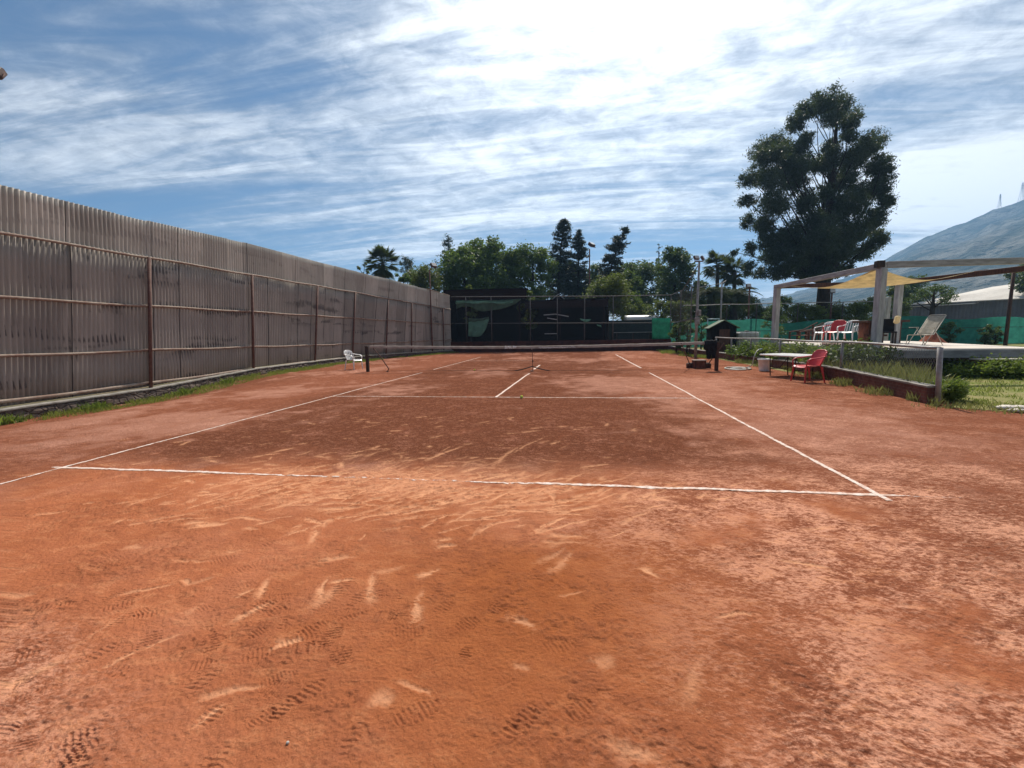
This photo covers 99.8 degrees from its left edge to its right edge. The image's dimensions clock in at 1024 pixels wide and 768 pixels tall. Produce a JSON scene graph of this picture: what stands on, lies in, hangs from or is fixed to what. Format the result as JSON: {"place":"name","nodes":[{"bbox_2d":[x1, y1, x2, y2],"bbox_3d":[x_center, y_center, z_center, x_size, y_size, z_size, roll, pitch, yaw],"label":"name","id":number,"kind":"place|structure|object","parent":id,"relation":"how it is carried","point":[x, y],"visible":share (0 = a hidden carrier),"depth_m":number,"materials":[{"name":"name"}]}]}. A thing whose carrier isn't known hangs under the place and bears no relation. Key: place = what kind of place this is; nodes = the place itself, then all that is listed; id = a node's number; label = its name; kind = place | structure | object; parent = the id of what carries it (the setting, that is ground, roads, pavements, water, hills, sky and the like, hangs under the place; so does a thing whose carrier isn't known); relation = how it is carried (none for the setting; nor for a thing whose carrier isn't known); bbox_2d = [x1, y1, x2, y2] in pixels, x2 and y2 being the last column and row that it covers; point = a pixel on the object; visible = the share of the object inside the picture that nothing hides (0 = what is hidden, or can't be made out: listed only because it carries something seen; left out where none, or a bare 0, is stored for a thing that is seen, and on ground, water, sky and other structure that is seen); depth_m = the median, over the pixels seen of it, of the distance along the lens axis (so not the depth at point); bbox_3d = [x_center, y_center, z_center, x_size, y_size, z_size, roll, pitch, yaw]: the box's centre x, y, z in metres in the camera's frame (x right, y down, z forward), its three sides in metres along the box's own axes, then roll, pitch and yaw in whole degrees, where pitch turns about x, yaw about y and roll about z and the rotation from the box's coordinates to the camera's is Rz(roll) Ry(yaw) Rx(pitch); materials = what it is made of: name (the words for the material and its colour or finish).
{"place":"outdoors","nodes":[
{"label":"outdoors","id":0,"kind":"place"},
{"bbox_2d":[0,354,373,407],"bbox_3d":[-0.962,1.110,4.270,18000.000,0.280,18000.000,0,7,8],"label":"ground","id":1,"kind":"structure","parent":0,"point":[115,391],"depth_m":13.54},
{"bbox_2d":[0,350,452,419],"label":"stone base wall","id":2,"kind":"structure","parent":1,"relation":"on","point":[35,410],"depth_m":12.11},
{"bbox_2d":[0,184,451,406],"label":"corrugated fence","id":3,"kind":"object","parent":2,"relation":"on","point":[94,300],"visible":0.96,"depth_m":12.65,"materials":[{"name":"metal"}]},
{"bbox_2d":[362,244,400,279],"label":"fan palm","id":4,"kind":"object","parent":1,"relation":"on","point":[382,253],"visible":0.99,"depth_m":44.22,"materials":[{"name":"green plant"}]},
{"bbox_2d":[399,253,414,273],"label":"umbrella pine","id":5,"kind":"object","parent":1,"relation":"on","point":[408,263],"visible":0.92,"depth_m":61.72,"materials":[{"name":"green plant"}]},
{"bbox_2d":[406,260,445,292],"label":"bushy tree","id":6,"kind":"object","parent":1,"relation":"on","point":[423,273],"visible":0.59,"depth_m":42.83,"materials":[{"name":"green plant"}]},
{"bbox_2d":[429,262,436,350],"bbox_3d":[-5.588,-5.342,31.047,0.485,6.583,0.527,5,9,41],"label":"light pole","id":7,"kind":"object","parent":1,"relation":"on","point":[433,265],"visible":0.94,"depth_m":30.91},
{"bbox_2d":[434,233,454,271],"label":"cedar tree","id":8,"kind":"object","parent":1,"relation":"on","point":[448,241],"visible":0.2,"depth_m":71.04,"materials":[{"name":"green plant"}]},
{"bbox_2d":[434,242,499,294],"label":"broadleaf tree","id":9,"kind":"object","parent":1,"relation":"on","point":[458,264],"visible":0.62,"depth_m":46.08,"materials":[{"name":"green plant"}]},
{"bbox_2d":[464,235,515,294],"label":"broadleaf tree","id":10,"kind":"object","parent":1,"relation":"on","point":[493,247],"visible":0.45,"depth_m":48.01,"materials":[{"name":"green plant"}]},
{"bbox_2d":[494,246,535,293],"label":"broadleaf tree","id":11,"kind":"object","parent":1,"relation":"on","point":[509,255],"visible":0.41,"depth_m":49.58,"materials":[{"name":"green plant"}]},
{"bbox_2d":[443,288,609,341],"bbox_3d":[1.229,-5.458,36.489,13.475,5.129,3.300,0,7,8],"label":"covered stand","id":12,"kind":"object","parent":1,"relation":"on","point":[508,334],"visible":0.59,"depth_m":37.20,"materials":[{"name":"fabric"}]},
{"bbox_2d":[516,290,537,340],"bbox_3d":[1.273,-5.290,36.150,1.846,5.073,1.972,0,7,8],"label":"shrub","id":13,"kind":"object","parent":1,"relation":"on","point":[527,316],"visible":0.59,"depth_m":36.05,"materials":[{"name":"green plant"}]},
{"bbox_2d":[504,239,560,299],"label":"broadleaf tree","id":14,"kind":"object","parent":1,"relation":"on","point":[539,256],"visible":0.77,"depth_m":48.71,"materials":[{"name":"green plant"}]},
{"bbox_2d":[544,218,575,298],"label":"conifer tree","id":15,"kind":"object","parent":1,"relation":"on","point":[562,257],"visible":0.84,"depth_m":53.71,"materials":[{"name":"green plant"}]},
{"bbox_2d":[451,339,670,351],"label":"back wall","id":16,"kind":"structure","parent":1,"relation":"on","point":[555,343],"depth_m":32.81,"materials":[{"name":"red paint"}]},
{"bbox_2d":[451,294,671,341],"bbox_3d":[3.462,-5.070,32.753,16.602,3.561,0.070,0,7,8],"label":"chain link fence","id":17,"kind":"object","parent":16,"relation":"on","point":[530,310],"visible":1,"depth_m":32.75,"materials":[{"name":"metal"}]},
{"bbox_2d":[468,319,488,336],"bbox_3d":[-2.600,-4.373,33.611,1.672,1.369,0.145,0,7,8],"label":"torn cloth","id":18,"kind":"object","parent":17,"relation":"hanging from","point":[476,328],"visible":1,"depth_m":33.63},
{"bbox_2d":[456,301,512,304],"bbox_3d":[-2.153,-6.256,33.261,4.517,0.337,0.144,0,7,8],"label":"torn cloth","id":19,"kind":"object","parent":17,"relation":"hanging from","point":[482,302],"visible":1,"depth_m":33.27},
{"bbox_2d":[456,299,520,310],"bbox_3d":[-1.835,-6.074,33.338,5.090,0.901,0.146,0,7,8],"label":"torn cloth","id":20,"kind":"object","parent":17,"relation":"hanging from","point":[486,307],"visible":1,"depth_m":33.36,"materials":[{"name":"fabric"}]},
{"bbox_2d":[652,318,670,338],"bbox_3d":[10.974,-4.058,31.727,1.343,1.591,0.146,0,7,8],"label":"green screen","id":21,"kind":"object","parent":16,"relation":"on","point":[660,328],"visible":0.98,"depth_m":31.72,"materials":[{"name":"fabric"}]},
{"bbox_2d":[562,229,592,298],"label":"conifer tree","id":22,"kind":"object","parent":1,"relation":"on","point":[577,284],"visible":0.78,"depth_m":53.98,"materials":[{"name":"green plant"}]},
{"bbox_2d":[583,262,602,290],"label":"broadleaf tree","id":23,"kind":"object","parent":1,"relation":"on","point":[593,273],"visible":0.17,"depth_m":59.22,"materials":[{"name":"green plant"}]},
{"bbox_2d":[579,271,636,339],"bbox_3d":[8.463,-6.586,38.782,5.435,6.809,5.959,0,7,8],"label":"olive tree","id":24,"kind":"object","parent":1,"relation":"on","point":[616,283],"visible":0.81,"depth_m":37.19,"materials":[{"name":"green plant"}]},
{"bbox_2d":[597,225,630,292],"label":"conifer tree","id":25,"kind":"object","parent":1,"relation":"on","point":[616,248],"visible":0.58,"depth_m":51.80,"materials":[{"name":"green plant"}]},
{"bbox_2d":[609,302,637,320],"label":"shrub","id":26,"kind":"object","parent":1,"relation":"on","point":[631,306],"visible":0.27,"depth_m":42.32,"materials":[{"name":"green plant"}]},
{"bbox_2d":[621,269,642,313],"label":"broadleaf tree","id":27,"kind":"object","parent":1,"relation":"on","point":[629,275],"visible":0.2,"depth_m":55.02,"materials":[{"name":"green plant"}]},
{"bbox_2d":[609,315,657,339],"bbox_3d":[10.202,-4.877,39.941,6.413,2.888,1.700,0,7,8],"label":"shelter","id":28,"kind":"object","parent":1,"relation":"on","point":[632,326],"visible":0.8,"depth_m":39.41,"materials":[{"name":"paint"}]},
{"bbox_2d":[618,259,666,315],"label":"broadleaf tree","id":29,"kind":"object","parent":1,"relation":"on","point":[647,273],"visible":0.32,"depth_m":60.29,"materials":[{"name":"green plant"}]},
{"bbox_2d":[668,322,684,352],"bbox_3d":[10.266,-2.859,27.002,1.135,2.093,1.003,0,7,8],"label":"sapling","id":30,"kind":"object","parent":1,"relation":"on","point":[673,332],"visible":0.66,"depth_m":26.89,"materials":[{"name":"green plant"}]},
{"bbox_2d":[679,320,694,351],"bbox_3d":[10.605,-2.800,26.122,1.050,2.170,1.113,0,7,8],"label":"sapling","id":31,"kind":"object","parent":1,"relation":"on","point":[687,325],"visible":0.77,"depth_m":25.93,"materials":[{"name":"green plant"}]},
{"bbox_2d":[693,255,704,357],"bbox_3d":[9.392,-3.820,21.838,0.609,5.232,0.340,0,7,8],"label":"light pole","id":32,"kind":"object","parent":1,"relation":"on","point":[698,312],"visible":0.99,"depth_m":21.77,"materials":[{"name":"metal"}]},
{"bbox_2d":[886,284,915,315],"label":"dark tree","id":33,"kind":"object","parent":1,"relation":"on","point":[905,305],"visible":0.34,"depth_m":59.28,"materials":[{"name":"green plant"}]},
{"bbox_2d":[886,274,930,312],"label":"dark tree","id":34,"kind":"object","parent":1,"relation":"on","point":[910,288],"visible":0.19,"depth_m":70.74,"materials":[{"name":"green plant"}]},
{"bbox_2d":[909,284,1023,318],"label":"warehouse","id":35,"kind":"structure","parent":1,"relation":"on","point":[986,302],"depth_m":62.86,"materials":[{"name":"metal"}]},
{"bbox_2d":[1003,264,1023,293],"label":"dark tree","id":36,"kind":"object","parent":1,"relation":"on","point":[1019,281],"visible":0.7,"depth_m":58.42,"materials":[{"name":"green plant"}]},
{"bbox_2d":[0,352,455,425],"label":"grass","id":37,"kind":"structure","parent":0,"point":[142,401],"depth_m":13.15,"materials":[{"name":"plant"}]},
{"bbox_2d":[0,350,1023,767],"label":"clay court","id":38,"kind":"object","parent":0,"point":[424,610],"visible":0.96,"depth_m":2.54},
{"bbox_2d":[0,373,418,483],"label":"sideline","id":39,"kind":"object","parent":38,"relation":"on","point":[178,436],"visible":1,"depth_m":6.03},
{"bbox_2d":[364,346,370,371],"bbox_3d":[-5.660,-0.983,16.954,0.198,1.010,0.130,0,7,8],"label":"net post","id":40,"kind":"object","parent":38,"relation":"on","point":[367,355],"visible":1,"depth_m":16.93,"materials":[{"name":"metal"}]},
{"bbox_2d":[370,342,710,370],"bbox_3d":[0.740,-0.990,16.033,12.740,1.033,0.120,0,7,8],"label":"tennis net","id":41,"kind":"object","parent":40,"relation":"attached to","point":[549,347],"visible":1,"depth_m":16.00,"materials":[{"name":"fabric"}]},
{"bbox_2d":[54,467,925,496],"bbox_3d":[-0.717,0.939,4.211,9.000,0.026,0.082,0,7,8],"label":"baseline","id":42,"kind":"object","parent":38,"relation":"on","point":[653,487],"visible":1,"depth_m":3.99,"materials":[{"name":"paint"}]},
{"bbox_2d":[656,349,705,358],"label":"corner grass","id":43,"kind":"structure","parent":38,"relation":"on","point":[679,352],"depth_m":26.85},
{"bbox_2d":[670,266,697,352],"bbox_3d":[10.635,-4.260,26.739,0.318,4.725,9.883,1,7,13],"label":"chain link fence","id":44,"kind":"object","parent":38,"relation":"on","point":[690,311],"visible":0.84,"depth_m":25.44,"materials":[{"name":"metal"}]},
{"bbox_2d":[714,342,719,370],"bbox_3d":[7.139,-0.969,15.105,0.198,1.010,0.130,0,7,8],"label":"net post","id":45,"kind":"object","parent":38,"relation":"on","point":[716,364],"visible":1,"depth_m":15.07,"materials":[{"name":"metal"}]},
{"bbox_2d":[703,340,716,358],"bbox_3d":[6.939,-1.209,15.100,0.441,0.682,0.182,0,7,8],"label":"black garment","id":46,"kind":"object","parent":45,"relation":"hanging from","point":[710,347],"visible":1,"depth_m":15.04,"materials":[{"name":"fabric"}]},
{"bbox_2d":[757,359,771,370],"bbox_3d":[8.661,-0.655,14.796,0.444,0.410,0.444,-2,7,-9],"label":"bucket","id":47,"kind":"object","parent":38,"relation":"on","point":[763,364],"visible":0.85,"depth_m":14.65,"materials":[{"name":"white plastic"}]},
{"bbox_2d":[650,373,892,500],"bbox_3d":[3.906,0.280,9.180,0.078,0.009,11.470,0,7,8],"label":"sideline","id":48,"kind":"object","parent":38,"relation":"on","point":[846,477],"visible":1,"depth_m":4.88,"materials":[{"name":"paint"}]},
{"bbox_2d":[747,339,804,360],"bbox_3d":[10.622,-1.279,17.297,2.014,1.083,1.873,0,7,8],"label":"weed clump","id":49,"kind":"object","parent":38,"relation":"on","point":[764,348],"visible":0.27,"depth_m":17.17,"materials":[{"name":"green plant"}]},
{"bbox_2d":[764,336,813,363],"bbox_3d":[10.266,-1.172,15.971,1.700,1.184,1.973,0,7,8],"label":"weed clump","id":50,"kind":"object","parent":38,"relation":"on","point":[772,349],"visible":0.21,"depth_m":15.88,"materials":[{"name":"green plant"}]},
{"bbox_2d":[759,353,826,377],"bbox_3d":[8.350,-0.554,12.899,0.980,0.664,1.420,-3,7,-16],"label":"folding table","id":51,"kind":"object","parent":38,"relation":"on","point":[787,355],"visible":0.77,"depth_m":12.81,"materials":[{"name":"white plastic"}]},
{"bbox_2d":[668,346,934,403],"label":"garden wall","id":52,"kind":"structure","parent":38,"relation":"on","point":[900,387],"depth_m":10.07,"materials":[{"name":"brown concrete"}]},
{"bbox_2d":[715,337,943,404],"bbox_3d":[9.331,-0.982,14.965,0.543,1.162,14.757,0,7,11],"label":"garden fence","id":53,"kind":"object","parent":52,"relation":"on","point":[938,371],"visible":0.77,"depth_m":9.83,"materials":[{"name":"metal"}]},
{"bbox_2d":[790,349,827,382],"bbox_3d":[7.945,-0.486,11.501,0.647,0.864,0.626,-1,7,-2],"label":"plastic chair","id":54,"kind":"object","parent":38,"relation":"on","point":[817,358],"visible":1,"depth_m":11.51,"materials":[{"name":"plastic"}]},
{"bbox_2d":[785,336,836,360],"bbox_3d":[10.249,-1.023,14.696,1.964,1.207,1.752,-7,9,-41],"label":"weed clump","id":55,"kind":"object","parent":38,"relation":"on","point":[802,348],"visible":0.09,"depth_m":14.75,"materials":[{"name":"green plant"}]},
{"bbox_2d":[798,343,846,362],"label":"weed clump","id":56,"kind":"object","parent":38,"relation":"on","point":[807,358],"visible":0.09,"depth_m":13.35,"materials":[{"name":"green plant"}]},
{"bbox_2d":[770,257,1023,347],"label":"pergola","id":57,"kind":"object","parent":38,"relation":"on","point":[881,307],"visible":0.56,"depth_m":13.34,"materials":[{"name":"paint"}]},
{"bbox_2d":[794,269,986,288],"bbox_3d":[12.680,-3.548,14.854,4.138,0.458,5.373,0,7,8],"label":"shade sail","id":58,"kind":"object","parent":57,"relation":"attached to","point":[866,280],"visible":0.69,"depth_m":13.54,"materials":[{"name":"beige fabric"}]},
{"bbox_2d":[916,374,976,402],"bbox_3d":[8.307,0.095,8.141,0.823,0.575,0.746,-2,7,-11],"label":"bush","id":59,"kind":"object","parent":38,"relation":"on","point":[954,390],"visible":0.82,"depth_m":7.98,"materials":[{"name":"green plant"}]},
{"bbox_2d":[0,0,1023,320],"label":"sky","id":60,"kind":"structure","parent":0,"point":[330,132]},
{"bbox_2d":[671,200,1023,322],"bbox_3d":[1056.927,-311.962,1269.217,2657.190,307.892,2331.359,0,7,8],"label":"mountain","id":61,"kind":"structure","parent":0,"point":[996,233],"depth_m":654.21,"materials":[{"name":"stone"}]},
{"bbox_2d":[685,343,1023,410],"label":"lawn","id":62,"kind":"structure","parent":0,"point":[1011,391],"depth_m":9.40,"materials":[{"name":"plant"}]},
{"bbox_2d":[613,261,648,305],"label":"broadleaf tree","id":63,"kind":"object","parent":62,"relation":"on","point":[631,267],"visible":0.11,"depth_m":58.62,"materials":[{"name":"green plant"}]},
{"bbox_2d":[645,300,674,322],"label":"shrub","id":64,"kind":"object","parent":62,"relation":"on","point":[660,305],"visible":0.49,"depth_m":38.89,"materials":[{"name":"green plant"}]},
{"bbox_2d":[653,245,700,321],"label":"broadleaf tree","id":65,"kind":"object","parent":62,"relation":"on","point":[677,259],"visible":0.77,"depth_m":49.05,"materials":[{"name":"green plant"}]},
{"bbox_2d":[667,299,689,334],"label":"shrub","id":66,"kind":"object","parent":62,"relation":"on","point":[674,311],"visible":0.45,"depth_m":35.85,"materials":[{"name":"green plant"}]},
{"bbox_2d":[673,300,707,321],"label":"shrub","id":67,"kind":"object","parent":62,"relation":"on","point":[704,311],"visible":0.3,"depth_m":39.31,"materials":[{"name":"green plant"}]},
{"bbox_2d":[684,280,709,306],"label":"broadleaf tree","id":68,"kind":"object","parent":62,"relation":"on","point":[702,283],"visible":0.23,"depth_m":47.50,"materials":[{"name":"green plant"}]},
{"bbox_2d":[694,315,708,349],"bbox_3d":[13.633,-3.628,31.013,1.163,2.580,1.190,-5,8,-30],"label":"sapling","id":69,"kind":"object","parent":62,"relation":"on","point":[701,332],"visible":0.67,"depth_m":30.94,"materials":[{"name":"green plant"}]},
{"bbox_2d":[689,286,736,321],"bbox_3d":[18.503,-6.254,40.206,4.568,5.500,4.603,0,7,8],"label":"tree","id":70,"kind":"object","parent":62,"relation":"on","point":[711,294],"visible":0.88,"depth_m":39.46,"materials":[{"name":"green plant"}]},
{"bbox_2d":[701,249,735,308],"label":"fan palm","id":71,"kind":"object","parent":62,"relation":"on","point":[714,257],"visible":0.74,"depth_m":49.74,"materials":[{"name":"green plant"}]},
{"bbox_2d":[704,320,739,351],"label":"garden shed","id":72,"kind":"structure","parent":62,"relation":"on","point":[722,328],"depth_m":27.26,"materials":[{"name":"wood"}]},
{"bbox_2d":[719,329,729,351],"bbox_3d":[13.431,-2.751,27.280,0.620,1.415,0.030,1,7,15],"label":"door","id":73,"kind":"structure","parent":72,"relation":"in","point":[722,332],"depth_m":27.26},
{"bbox_2d":[704,287,764,319],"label":"tree","id":74,"kind":"object","parent":62,"relation":"on","point":[740,296],"visible":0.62,"depth_m":40.51,"materials":[{"name":"green plant"}]},
{"bbox_2d":[717,255,751,287],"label":"fan palm","id":75,"kind":"object","parent":62,"relation":"on","point":[731,277],"visible":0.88,"depth_m":47.69,"materials":[{"name":"green plant"}]},
{"bbox_2d":[736,331,759,347],"bbox_3d":[15.206,-2.788,27.996,1.310,1.354,1.071,1,7,14],"label":"water tank","id":76,"kind":"object","parent":62,"relation":"on","point":[746,334],"visible":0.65,"depth_m":27.52,"materials":[{"name":"paint"}]},
{"bbox_2d":[731,338,778,358],"bbox_3d":[10.546,-1.442,18.641,1.846,1.122,2.038,0,7,8],"label":"weed clump","id":77,"kind":"object","parent":62,"relation":"on","point":[745,351],"visible":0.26,"depth_m":18.65,"materials":[{"name":"green plant"}]},
{"bbox_2d":[760,301,789,341],"bbox_3d":[18.183,-4.016,29.919,1.805,3.461,1.913,0,7,8],"label":"sapling","id":78,"kind":"object","parent":62,"relation":"on","point":[769,325],"visible":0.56,"depth_m":29.98,"materials":[{"name":"green plant"}]},
{"bbox_2d":[779,294,792,322],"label":"shrub","id":79,"kind":"object","parent":62,"relation":"on","point":[783,299],"visible":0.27,"depth_m":45.43,"materials":[{"name":"green plant"}]},
{"bbox_2d":[782,302,810,322],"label":"shrub","id":80,"kind":"object","parent":62,"relation":"on","point":[793,316],"visible":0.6,"depth_m":41.48,"materials":[{"name":"green plant"}]},
{"bbox_2d":[799,304,828,321],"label":"shrub","id":81,"kind":"object","parent":62,"relation":"on","point":[817,312],"visible":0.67,"depth_m":40.60,"materials":[{"name":"green plant"}]},
{"bbox_2d":[730,77,900,318],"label":"eucalyptus tree","id":82,"kind":"object","parent":62,"relation":"on","point":[832,233],"visible":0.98,"depth_m":43.79,"materials":[{"name":"green plant"}]},
{"bbox_2d":[734,358,945,405],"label":"wall foot grass","id":83,"kind":"structure","parent":62,"relation":"on","point":[818,375],"depth_m":10.53,"materials":[{"name":"plant"}]},
{"bbox_2d":[824,299,856,319],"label":"shrub","id":84,"kind":"object","parent":62,"relation":"on","point":[836,312],"visible":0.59,"depth_m":41.43,"materials":[{"name":"green plant"}]},
{"bbox_2d":[671,301,1023,346],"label":"green net fence","id":85,"kind":"object","parent":62,"relation":"on","point":[969,335],"visible":0.39,"depth_m":34.26,"materials":[{"name":"fabric"}]},
{"bbox_2d":[846,300,872,319],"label":"shrub","id":86,"kind":"object","parent":62,"relation":"on","point":[861,309],"visible":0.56,"depth_m":42.35,"materials":[{"name":"green plant"}]},
{"bbox_2d":[823,337,907,365],"bbox_3d":[9.892,-0.753,12.279,1.544,1.197,2.099,-2,7,-7],"label":"weed clump","id":87,"kind":"object","parent":62,"relation":"on","point":[849,356],"visible":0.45,"depth_m":11.86,"materials":[{"name":"green plant"}]},
{"bbox_2d":[790,356,954,400],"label":"seeding grass","id":88,"kind":"structure","parent":62,"relation":"on","point":[904,373],"depth_m":10.32,"materials":[{"name":"plant"}]},
{"bbox_2d":[778,340,1023,371],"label":"raised deck","id":89,"kind":"structure","parent":62,"relation":"on","point":[955,351],"depth_m":12.22,"materials":[{"name":"concrete"}]},
{"bbox_2d":[788,322,824,341],"bbox_3d":[15.062,-2.669,21.928,1.718,0.982,0.661,-2,7,-12],"label":"wooden lounger","id":90,"kind":"object","parent":89,"relation":"on","point":[801,330],"visible":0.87,"depth_m":22.01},
{"bbox_2d":[822,320,845,340],"bbox_3d":[14.408,-2.353,19.235,0.750,1.002,0.726,-4,7,-27],"label":"plastic chair","id":91,"kind":"object","parent":89,"relation":"on","point":[836,324],"visible":0.82,"depth_m":19.36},
{"bbox_2d":[836,320,858,340],"bbox_3d":[14.525,-2.260,18.575,0.724,0.968,0.701,-4,7,-27],"label":"plastic chair","id":92,"kind":"object","parent":89,"relation":"on","point":[846,331],"visible":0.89,"depth_m":18.68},
{"bbox_2d":[852,320,909,342],"bbox_3d":[14.954,-2.117,17.539,1.680,0.927,0.800,-1,7,1],"label":"timber table","id":93,"kind":"object","parent":89,"relation":"on","point":[864,330],"visible":0.52,"depth_m":17.43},
{"bbox_2d":[882,316,900,343],"bbox_3d":[14.568,-2.087,16.638,0.546,1.074,0.504,3,8,28],"label":"dark chair","id":94,"kind":"object","parent":89,"relation":"on","point":[888,325],"visible":0.7,"depth_m":16.70,"materials":[{"name":"black fabric"}]},
{"bbox_2d":[906,314,946,344],"bbox_3d":[14.540,-1.902,15.143,1.076,1.070,0.576,-3,7,-16],"label":"garden recliner","id":95,"kind":"object","parent":89,"relation":"on","point":[931,325],"visible":0.96,"depth_m":15.18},
{"bbox_2d":[1003,272,1015,345],"bbox_3d":[34.575,-5.365,29.960,0.300,5.414,0.220,0,7,8],"label":"utility post","id":96,"kind":"object","parent":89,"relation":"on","point":[1007,323],"visible":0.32,"depth_m":29.95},
{"bbox_2d":[905,283,960,315],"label":"thorn tree","id":97,"kind":"object","parent":62,"relation":"on","point":[944,295],"visible":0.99,"depth_m":49.73,"materials":[{"name":"green plant"}]},
{"bbox_2d":[936,320,964,342],"bbox_3d":[31.465,-3.619,31.000,1.190,2.003,1.474,-4,7,-21],"label":"sapling","id":98,"kind":"object","parent":62,"relation":"on","point":[952,336],"visible":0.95,"depth_m":30.88,"materials":[{"name":"green plant"}]},
{"bbox_2d":[911,399,1023,415],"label":"dry edge grass","id":99,"kind":"structure","parent":62,"relation":"on","point":[967,404],"depth_m":7.42,"materials":[{"name":"plant"}]},
{"bbox_2d":[935,355,1008,378],"bbox_3d":[12.574,-0.473,11.812,1.471,0.717,1.303,0,7,8],"label":"hedge bush","id":100,"kind":"object","parent":62,"relation":"on","point":[956,370],"visible":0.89,"depth_m":11.64,"materials":[{"name":"green plant"}]},
{"bbox_2d":[976,324,1000,344],"bbox_3d":[34.065,-3.513,30.995,1.047,1.711,1.333,0,7,8],"label":"sapling","id":101,"kind":"object","parent":62,"relation":"on","point":[985,339],"visible":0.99,"depth_m":30.85,"materials":[{"name":"green plant"}]},
{"bbox_2d":[959,353,1023,378],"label":"hedge bush","id":102,"kind":"object","parent":62,"relation":"on","point":[995,366],"visible":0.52,"depth_m":11.51,"materials":[{"name":"green plant"}]},
{"bbox_2d":[989,326,1003,343],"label":"sapling","id":103,"kind":"object","parent":62,"relation":"on","point":[997,338],"visible":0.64,"depth_m":31.84,"materials":[{"name":"green plant"}]},
{"bbox_2d":[990,353,1023,378],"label":"hedge bush","id":104,"kind":"object","parent":62,"relation":"on","point":[1011,374],"visible":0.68,"depth_m":11.28,"materials":[{"name":"green plant"}]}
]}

